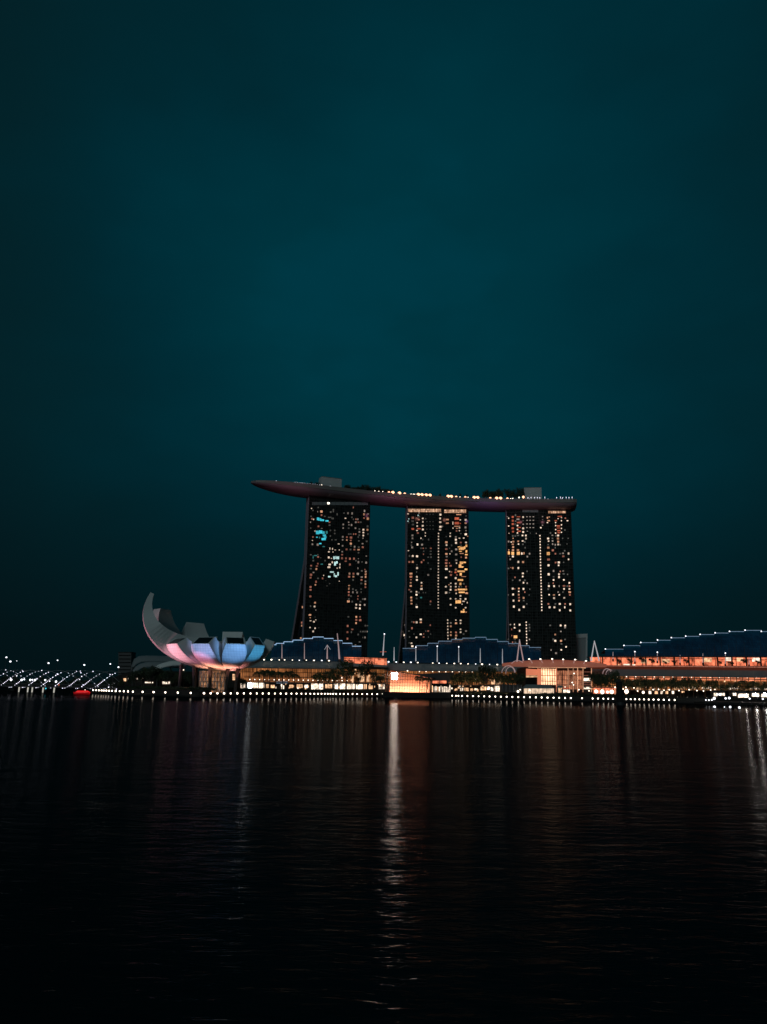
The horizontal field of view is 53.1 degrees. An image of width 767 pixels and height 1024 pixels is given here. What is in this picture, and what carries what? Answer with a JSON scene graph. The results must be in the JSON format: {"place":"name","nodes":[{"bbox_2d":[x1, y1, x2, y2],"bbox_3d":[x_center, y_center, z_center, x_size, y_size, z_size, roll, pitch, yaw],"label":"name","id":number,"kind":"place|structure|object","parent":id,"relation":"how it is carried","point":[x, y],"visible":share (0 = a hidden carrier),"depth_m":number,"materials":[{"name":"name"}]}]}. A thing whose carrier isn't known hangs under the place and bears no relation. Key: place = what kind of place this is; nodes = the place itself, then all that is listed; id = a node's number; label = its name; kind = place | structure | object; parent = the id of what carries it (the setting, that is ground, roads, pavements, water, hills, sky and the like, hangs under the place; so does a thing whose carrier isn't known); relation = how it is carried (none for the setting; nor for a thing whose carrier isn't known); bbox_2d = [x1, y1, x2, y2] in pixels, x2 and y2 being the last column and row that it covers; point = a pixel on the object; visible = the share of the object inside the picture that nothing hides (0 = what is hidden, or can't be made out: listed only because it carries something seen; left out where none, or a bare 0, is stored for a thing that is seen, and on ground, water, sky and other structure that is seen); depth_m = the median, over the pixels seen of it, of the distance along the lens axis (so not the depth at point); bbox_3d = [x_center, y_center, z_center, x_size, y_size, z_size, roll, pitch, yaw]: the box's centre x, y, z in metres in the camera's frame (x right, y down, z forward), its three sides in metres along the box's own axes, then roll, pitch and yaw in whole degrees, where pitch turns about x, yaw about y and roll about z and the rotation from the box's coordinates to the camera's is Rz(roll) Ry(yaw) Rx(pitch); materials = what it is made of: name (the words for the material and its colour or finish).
{"place":"outdoors","nodes":[
{"label":"outdoors","id":0,"kind":"place"},
{"bbox_2d":[118,652,135,674],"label":"dark block","id":1,"kind":"structure","parent":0,"point":[125,660],"depth_m":745.75,"materials":[{"name":"concrete"}]},
{"bbox_2d":[131,655,185,686],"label":"shell roof","id":2,"kind":"structure","parent":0,"point":[159,661],"depth_m":541.46,"materials":[{"name":"metal"}]},
{"bbox_2d":[0,687,766,1023],"bbox_3d":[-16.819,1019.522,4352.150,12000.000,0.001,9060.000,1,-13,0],"label":"water","id":3,"kind":"structure","parent":0,"point":[310,861],"depth_m":21.30,"materials":[{"name":"black liquid"}]},
{"bbox_2d":[0,683,109,691],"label":"road bridge","id":4,"kind":"structure","parent":3,"relation":"in","point":[35,684],"depth_m":619.35,"materials":[{"name":"concrete"}]},
{"bbox_2d":[0,670,119,692],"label":"helix bridge","id":5,"kind":"structure","parent":3,"relation":"in","point":[58,686],"depth_m":498.37,"materials":[{"name":"metal"}]},
{"bbox_2d":[73,690,90,693],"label":"red boat","id":6,"kind":"object","parent":3,"relation":"on","point":[80,691],"visible":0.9,"depth_m":435.24,"materials":[{"name":"metal"}]},
{"bbox_2d":[89,691,693,702],"bbox_3d":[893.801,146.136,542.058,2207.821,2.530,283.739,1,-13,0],"label":"seawall","id":7,"kind":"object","parent":3,"relation":"in","point":[182,695],"visible":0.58,"depth_m":497.93,"materials":[{"name":"concrete"}]},
{"bbox_2d":[616,679,623,705],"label":"dark post","id":8,"kind":"object","parent":3,"relation":"in","point":[619,695],"visible":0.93,"depth_m":319.40,"materials":[{"name":"stone"}]},
{"bbox_2d":[694,701,766,704],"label":"jetty","id":9,"kind":"object","parent":3,"relation":"in","point":[739,703],"visible":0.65,"depth_m":456.83,"materials":[{"name":"stone"}]},
{"bbox_2d":[111,688,716,701],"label":"terrace","id":10,"kind":"structure","parent":0,"point":[169,691],"depth_m":512.73,"materials":[{"name":"concrete"}]},
{"bbox_2d":[126,675,133,690],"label":"tree","id":11,"kind":"object","parent":10,"relation":"on","point":[128,678],"visible":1,"depth_m":486.78,"materials":[{"name":"green plant"}]},
{"bbox_2d":[131,670,141,683],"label":"tree","id":12,"kind":"object","parent":10,"relation":"on","point":[138,676],"visible":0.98,"depth_m":507.14,"materials":[{"name":"green plant"}]},
{"bbox_2d":[187,687,216,690],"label":"hedge","id":13,"kind":"object","parent":10,"relation":"on","point":[207,688],"visible":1,"depth_m":423.27,"materials":[{"name":"green plant"}]},
{"bbox_2d":[282,671,294,688],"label":"palm tree","id":14,"kind":"object","parent":10,"relation":"on","point":[289,673],"visible":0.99,"depth_m":531.23,"materials":[{"name":"green plant"}]},
{"bbox_2d":[289,673,300,691],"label":"palm tree","id":15,"kind":"object","parent":10,"relation":"on","point":[297,675],"visible":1,"depth_m":531.47,"materials":[{"name":"green plant"}]},
{"bbox_2d":[312,672,324,691],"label":"tree","id":16,"kind":"object","parent":10,"relation":"on","point":[319,675],"visible":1,"depth_m":526.78,"materials":[{"name":"green plant"}]},
{"bbox_2d":[323,670,331,685],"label":"tree","id":17,"kind":"object","parent":10,"relation":"on","point":[327,679],"visible":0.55,"depth_m":534.08,"materials":[{"name":"green plant"}]},
{"bbox_2d":[328,667,341,692],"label":"tree","id":18,"kind":"object","parent":10,"relation":"on","point":[333,672],"visible":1,"depth_m":528.50,"materials":[{"name":"green plant"}]},
{"bbox_2d":[337,658,355,692],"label":"tree","id":19,"kind":"object","parent":10,"relation":"on","point":[348,668],"visible":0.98,"depth_m":546.57,"materials":[{"name":"green plant"}]},
{"bbox_2d":[354,676,360,685],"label":"tree","id":20,"kind":"object","parent":10,"relation":"on","point":[357,679],"visible":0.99,"depth_m":555.99,"materials":[{"name":"green plant"}]},
{"bbox_2d":[356,659,373,693],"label":"tree","id":21,"kind":"object","parent":10,"relation":"on","point":[364,670],"visible":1,"depth_m":552.59,"materials":[{"name":"green plant"}]},
{"bbox_2d":[370,670,379,684],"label":"tree","id":22,"kind":"object","parent":10,"relation":"on","point":[376,676],"visible":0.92,"depth_m":585.82,"materials":[{"name":"green plant"}]},
{"bbox_2d":[378,674,384,692],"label":"tree","id":23,"kind":"object","parent":10,"relation":"on","point":[382,678],"visible":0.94,"depth_m":594.95,"materials":[{"name":"green plant"}]},
{"bbox_2d":[383,669,454,697],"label":"crystal pavilion","id":24,"kind":"structure","parent":10,"relation":"on","point":[403,684],"depth_m":587.19,"materials":[{"name":"glass"}]},
{"bbox_2d":[414,676,423,693],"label":"palm tree","id":25,"kind":"object","parent":10,"relation":"on","point":[417,677],"visible":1,"depth_m":575.41,"materials":[{"name":"green plant"}]},
{"bbox_2d":[454,672,461,694],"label":"tree","id":26,"kind":"object","parent":10,"relation":"on","point":[459,674],"visible":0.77,"depth_m":593.75,"materials":[{"name":"green plant"}]},
{"bbox_2d":[461,671,469,694],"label":"tree","id":27,"kind":"object","parent":10,"relation":"on","point":[464,677],"visible":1,"depth_m":585.48,"materials":[{"name":"green plant"}]},
{"bbox_2d":[472,670,480,692],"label":"tree","id":28,"kind":"object","parent":10,"relation":"on","point":[477,678],"visible":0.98,"depth_m":585.74,"materials":[{"name":"green plant"}]},
{"bbox_2d":[478,664,493,694],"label":"tree","id":29,"kind":"object","parent":10,"relation":"on","point":[485,670],"visible":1,"depth_m":571.39,"materials":[{"name":"green plant"}]},
{"bbox_2d":[491,667,499,691],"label":"tree","id":30,"kind":"object","parent":10,"relation":"on","point":[494,671],"visible":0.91,"depth_m":575.96,"materials":[{"name":"green plant"}]},
{"bbox_2d":[494,673,503,687],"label":"tree","id":31,"kind":"object","parent":10,"relation":"on","point":[497,682],"visible":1,"depth_m":573.59,"materials":[{"name":"green plant"}]},
{"bbox_2d":[500,673,508,684],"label":"tree","id":32,"kind":"object","parent":10,"relation":"on","point":[504,681],"visible":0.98,"depth_m":573.36,"materials":[{"name":"green plant"}]},
{"bbox_2d":[522,684,553,693],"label":"marquee","id":33,"kind":"object","parent":10,"relation":"on","point":[536,689],"visible":0.9,"depth_m":546.02,"materials":[{"name":"grey"}]},
{"bbox_2d":[546,692,567,695],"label":"hedge","id":34,"kind":"object","parent":10,"relation":"on","point":[563,694],"visible":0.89,"depth_m":539.05,"materials":[{"name":"green plant"}]},
{"bbox_2d":[561,687,569,692],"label":"marquee","id":35,"kind":"object","parent":10,"relation":"on","point":[565,689],"visible":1,"depth_m":540.96,"materials":[{"name":"grey"}]},
{"bbox_2d":[590,687,614,693],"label":"food pavilion","id":36,"kind":"structure","parent":10,"relation":"on","point":[603,690],"depth_m":575.46,"materials":[{"name":"metal"}]},
{"bbox_2d":[609,670,624,685],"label":"tree","id":37,"kind":"object","parent":10,"relation":"on","point":[614,676],"visible":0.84,"depth_m":532.32,"materials":[{"name":"green plant"}]},
{"bbox_2d":[93,691,766,702],"bbox_3d":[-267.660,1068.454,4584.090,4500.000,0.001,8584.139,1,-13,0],"label":"ground","id":38,"kind":"structure","parent":0,"point":[479,697],"depth_m":537.20,"materials":[{"name":"soil"}]},
{"bbox_2d":[0,675,112,688],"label":"woods","id":39,"kind":"object","parent":38,"relation":"on","point":[41,679],"visible":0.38,"depth_m":1383.57,"materials":[{"name":"green plant"}]},
{"bbox_2d":[140,667,149,682],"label":"tree","id":40,"kind":"object","parent":38,"relation":"on","point":[142,672],"visible":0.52,"depth_m":517.68,"materials":[{"name":"green plant"}]},
{"bbox_2d":[144,665,158,685],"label":"tree","id":41,"kind":"object","parent":38,"relation":"on","point":[153,671],"visible":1,"depth_m":511.91,"materials":[{"name":"green plant"}]},
{"bbox_2d":[154,667,165,685],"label":"tree","id":42,"kind":"object","parent":38,"relation":"on","point":[160,675],"visible":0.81,"depth_m":514.22,"materials":[{"name":"green plant"}]},
{"bbox_2d":[163,670,173,686],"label":"tree","id":43,"kind":"object","parent":38,"relation":"on","point":[169,673],"visible":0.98,"depth_m":506.86,"materials":[{"name":"green plant"}]},
{"bbox_2d":[170,673,178,685],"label":"tree","id":44,"kind":"object","parent":38,"relation":"on","point":[175,679],"visible":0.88,"depth_m":487.06,"materials":[{"name":"green plant"}]},
{"bbox_2d":[110,669,240,690],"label":"museum annex","id":45,"kind":"object","parent":38,"relation":"on","point":[231,680],"visible":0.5,"depth_m":585.20,"materials":[{"name":"stone"}]},
{"bbox_2d":[143,592,274,694],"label":"lotus museum","id":46,"kind":"structure","parent":38,"relation":"on","point":[195,646],"depth_m":433.23,"materials":[{"name":"white concrete"}]},
{"bbox_2d":[257,670,269,687],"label":"palm tree","id":47,"kind":"object","parent":38,"relation":"on","point":[262,671],"visible":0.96,"depth_m":531.42,"materials":[{"name":"green plant"}]},
{"bbox_2d":[263,670,276,688],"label":"palm tree","id":48,"kind":"object","parent":38,"relation":"on","point":[269,674],"visible":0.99,"depth_m":531.23,"materials":[{"name":"green plant"}]},
{"bbox_2d":[270,671,280,688],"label":"palm tree","id":49,"kind":"object","parent":38,"relation":"on","point":[274,673],"visible":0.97,"depth_m":531.33,"materials":[{"name":"green plant"}]},
{"bbox_2d":[277,672,287,688],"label":"palm tree","id":50,"kind":"object","parent":38,"relation":"on","point":[281,673],"visible":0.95,"depth_m":531.30,"materials":[{"name":"green plant"}]},
{"bbox_2d":[235,659,387,691],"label":"shopping mall","id":51,"kind":"structure","parent":38,"relation":"on","point":[306,670],"depth_m":678.07,"materials":[{"name":"glass"}]},
{"bbox_2d":[252,683,262,687],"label":"shop window","id":52,"kind":"structure","parent":51,"relation":"in","point":[254,685],"depth_m":676.25,"materials":[{"name":"grey"}]},
{"bbox_2d":[271,637,361,661],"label":"glass roof","id":53,"kind":"structure","parent":51,"relation":"on","point":[315,647],"depth_m":715.07,"materials":[{"name":"blue"}]},
{"bbox_2d":[311,684,322,688],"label":"shop window","id":54,"kind":"structure","parent":51,"relation":"in","point":[313,686],"depth_m":676.25,"materials":[{"name":"grey"}]},
{"bbox_2d":[343,656,387,667],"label":"rooftop terrace","id":55,"kind":"structure","parent":51,"relation":"on","point":[377,661],"depth_m":667.85,"materials":[{"name":"orange"}]},
{"bbox_2d":[291,496,369,661],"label":"hotel tower","id":56,"kind":"structure","parent":38,"relation":"on","point":[332,600],"depth_m":848.05,"materials":[{"name":"black glass"}]},
{"bbox_2d":[309,507,368,642],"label":"distant windows","id":57,"kind":"structure","parent":56,"relation":"in","point":[318,507],"depth_m":853.19,"materials":[{"name":"orange"}]},
{"bbox_2d":[251,476,576,511],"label":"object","id":58,"kind":"structure","parent":56,"relation":"on","point":[332,487],"depth_m":886.26,"materials":[{"name":"metal"}]},
{"bbox_2d":[397,505,469,663],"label":"hotel tower","id":59,"kind":"structure","parent":38,"relation":"on","point":[436,608],"depth_m":878.80,"materials":[{"name":"black glass"}]},
{"bbox_2d":[407,512,467,643],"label":"distant windows","id":60,"kind":"structure","parent":59,"relation":"in","point":[418,512],"depth_m":880.70,"materials":[{"name":"orange"}]},
{"bbox_2d":[450,673,457,685],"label":"tree","id":61,"kind":"object","parent":38,"relation":"on","point":[454,679],"visible":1,"depth_m":585.39,"materials":[{"name":"green plant"}]},
{"bbox_2d":[386,661,521,694],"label":"shopping mall","id":62,"kind":"structure","parent":38,"relation":"on","point":[426,668],"depth_m":683.03,"materials":[{"name":"stone"}]},
{"bbox_2d":[402,637,540,663],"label":"glass roof","id":63,"kind":"structure","parent":62,"relation":"on","point":[469,651],"depth_m":715.04,"materials":[{"name":"blue"}]},
{"bbox_2d":[504,673,512,684],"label":"tree","id":64,"kind":"object","parent":38,"relation":"on","point":[509,678],"visible":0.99,"depth_m":573.27,"materials":[{"name":"green plant"}]},
{"bbox_2d":[508,671,516,692],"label":"tree","id":65,"kind":"object","parent":38,"relation":"on","point":[511,681],"visible":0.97,"depth_m":574.41,"materials":[{"name":"green plant"}]},
{"bbox_2d":[512,672,520,684],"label":"tree","id":66,"kind":"object","parent":38,"relation":"on","point":[517,680],"visible":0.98,"depth_m":573.49,"materials":[{"name":"green plant"}]},
{"bbox_2d":[518,673,525,692],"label":"tree","id":67,"kind":"object","parent":38,"relation":"on","point":[522,678],"visible":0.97,"depth_m":574.01,"materials":[{"name":"green plant"}]},
{"bbox_2d":[505,510,576,695],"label":"hotel tower","id":68,"kind":"structure","parent":38,"relation":"on","point":[540,611],"depth_m":883.23,"materials":[{"name":"black glass"}]},
{"bbox_2d":[508,514,569,650],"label":"distant windows","id":69,"kind":"structure","parent":68,"relation":"in","point":[515,514],"depth_m":886.10,"materials":[{"name":"orange"}]},
{"bbox_2d":[502,660,605,693],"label":"plaza hall","id":70,"kind":"structure","parent":38,"relation":"on","point":[572,675],"depth_m":610.10,"materials":[{"name":"glass"}]},
{"bbox_2d":[516,639,523,661],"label":"twin mast","id":71,"kind":"object","parent":70,"relation":"on","point":[518,651],"visible":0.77,"depth_m":630.82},
{"bbox_2d":[526,678,536,684],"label":"dark window","id":72,"kind":"structure","parent":70,"relation":"in","point":[532,681],"depth_m":609.90,"materials":[{"name":"black glass"}]},
{"bbox_2d":[557,670,561,685],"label":"hall window","id":73,"kind":"structure","parent":70,"relation":"in","point":[559,672],"depth_m":610.64,"materials":[{"name":"orange"}]},
{"bbox_2d":[563,670,566,686],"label":"hall window","id":74,"kind":"structure","parent":70,"relation":"in","point":[564,671],"depth_m":610.49,"materials":[{"name":"orange"}]},
{"bbox_2d":[569,670,572,689],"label":"hall window","id":75,"kind":"structure","parent":70,"relation":"in","point":[570,671],"depth_m":610.34,"materials":[{"name":"orange"}]},
{"bbox_2d":[574,670,576,689],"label":"hall window","id":76,"kind":"structure","parent":70,"relation":"in","point":[575,671],"depth_m":610.19,"materials":[{"name":"orange"}]},
{"bbox_2d":[578,670,581,689],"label":"hall window","id":77,"kind":"structure","parent":70,"relation":"in","point":[579,671],"depth_m":610.34,"materials":[{"name":"orange"}]},
{"bbox_2d":[590,641,599,660],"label":"twin mast","id":78,"kind":"object","parent":70,"relation":"on","point":[596,651],"visible":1,"depth_m":631.08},
{"bbox_2d":[576,634,587,667],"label":"pale block","id":79,"kind":"structure","parent":38,"relation":"on","point":[581,642],"depth_m":888.59,"materials":[{"name":"concrete"}]},
{"bbox_2d":[588,672,597,686],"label":"tree","id":80,"kind":"object","parent":38,"relation":"on","point":[590,677],"visible":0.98,"depth_m":586.12,"materials":[{"name":"green plant"}]},
{"bbox_2d":[592,672,602,686],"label":"tree","id":81,"kind":"object","parent":38,"relation":"on","point":[598,683],"visible":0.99,"depth_m":585.03,"materials":[{"name":"green plant"}]},
{"bbox_2d":[597,673,604,686],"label":"tree","id":82,"kind":"object","parent":38,"relation":"on","point":[601,676],"visible":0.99,"depth_m":585.52,"materials":[{"name":"green plant"}]},
{"bbox_2d":[603,674,610,686],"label":"tree","id":83,"kind":"object","parent":38,"relation":"on","point":[605,682],"visible":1,"depth_m":584.84,"materials":[{"name":"green plant"}]},
{"bbox_2d":[623,677,630,696],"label":"tree","id":84,"kind":"object","parent":38,"relation":"on","point":[626,684],"visible":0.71,"depth_m":570.18,"materials":[{"name":"green plant"}]},
{"bbox_2d":[634,678,644,694],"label":"tree","id":85,"kind":"object","parent":38,"relation":"on","point":[640,685],"visible":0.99,"depth_m":570.51,"materials":[{"name":"green plant"}]},
{"bbox_2d":[639,677,648,695],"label":"tree","id":86,"kind":"object","parent":38,"relation":"on","point":[646,684],"visible":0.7,"depth_m":580.25,"materials":[{"name":"green plant"}]},
{"bbox_2d":[647,678,657,689],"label":"tree","id":87,"kind":"object","parent":38,"relation":"on","point":[652,682],"visible":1,"depth_m":570.72,"materials":[{"name":"green plant"}]},
{"bbox_2d":[653,677,661,689],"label":"tree","id":88,"kind":"object","parent":38,"relation":"on","point":[658,684],"visible":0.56,"depth_m":580.45,"materials":[{"name":"green plant"}]},
{"bbox_2d":[660,679,669,696],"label":"tree","id":89,"kind":"object","parent":38,"relation":"on","point":[664,684],"visible":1,"depth_m":570.67,"materials":[{"name":"green plant"}]},
{"bbox_2d":[666,678,675,696],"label":"tree","id":90,"kind":"object","parent":38,"relation":"on","point":[672,684],"visible":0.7,"depth_m":580.05,"materials":[{"name":"green plant"}]},
{"bbox_2d":[580,656,766,701],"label":"shopping mall","id":91,"kind":"structure","parent":38,"relation":"on","point":[712,668],"depth_m":645.17,"materials":[{"name":"glass"}]},
{"bbox_2d":[600,630,766,655],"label":"glass roof","id":92,"kind":"structure","parent":91,"relation":"on","point":[744,643],"depth_m":685.24,"materials":[{"name":"blue"}]},
{"bbox_2d":[675,679,684,697],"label":"tree","id":93,"kind":"object","parent":38,"relation":"on","point":[678,684],"visible":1,"depth_m":570.15,"materials":[{"name":"green plant"}]},
{"bbox_2d":[683,677,690,697],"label":"tree","id":94,"kind":"object","parent":38,"relation":"on","point":[687,681],"visible":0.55,"depth_m":590.62,"materials":[{"name":"green plant"}]},
{"bbox_2d":[688,678,697,697],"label":"tree","id":95,"kind":"object","parent":38,"relation":"on","point":[691,686],"visible":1,"depth_m":570.47,"materials":[{"name":"green plant"}]},
{"bbox_2d":[700,682,709,697],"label":"tree","id":96,"kind":"object","parent":38,"relation":"on","point":[702,684],"visible":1,"depth_m":565.63,"materials":[{"name":"green plant"}]},
{"bbox_2d":[705,679,713,698],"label":"tree","id":97,"kind":"object","parent":38,"relation":"on","point":[710,684],"visible":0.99,"depth_m":565.60,"materials":[{"name":"green plant"}]},
{"bbox_2d":[712,679,722,698],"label":"tree","id":98,"kind":"object","parent":38,"relation":"on","point":[717,687],"visible":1,"depth_m":565.63,"materials":[{"name":"green plant"}]},
{"bbox_2d":[735,691,748,696],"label":"kiosk","id":99,"kind":"object","parent":38,"relation":"on","point":[741,693],"visible":0.91,"depth_m":491.26,"materials":[{"name":"grey"}]},
{"bbox_2d":[737,680,748,699],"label":"palm tree","id":100,"kind":"object","parent":38,"relation":"on","point":[742,682],"visible":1,"depth_m":575.82,"materials":[{"name":"green plant"}]},
{"bbox_2d":[749,691,758,696],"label":"kiosk","id":101,"kind":"object","parent":38,"relation":"on","point":[751,693],"visible":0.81,"depth_m":488.13,"materials":[{"name":"grey"}]},
{"bbox_2d":[757,682,763,698],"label":"tree","id":102,"kind":"object","parent":38,"relation":"on","point":[759,689],"visible":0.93,"depth_m":585.11,"materials":[{"name":"green plant"}]},
{"bbox_2d":[759,691,766,696],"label":"kiosk","id":103,"kind":"object","parent":38,"relation":"on","point":[761,693],"visible":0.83,"depth_m":492.12,"materials":[{"name":"grey"}]},
{"bbox_2d":[500,684,521,691],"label":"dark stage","id":104,"kind":"object","parent":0,"point":[510,688],"visible":1,"depth_m":546.09,"materials":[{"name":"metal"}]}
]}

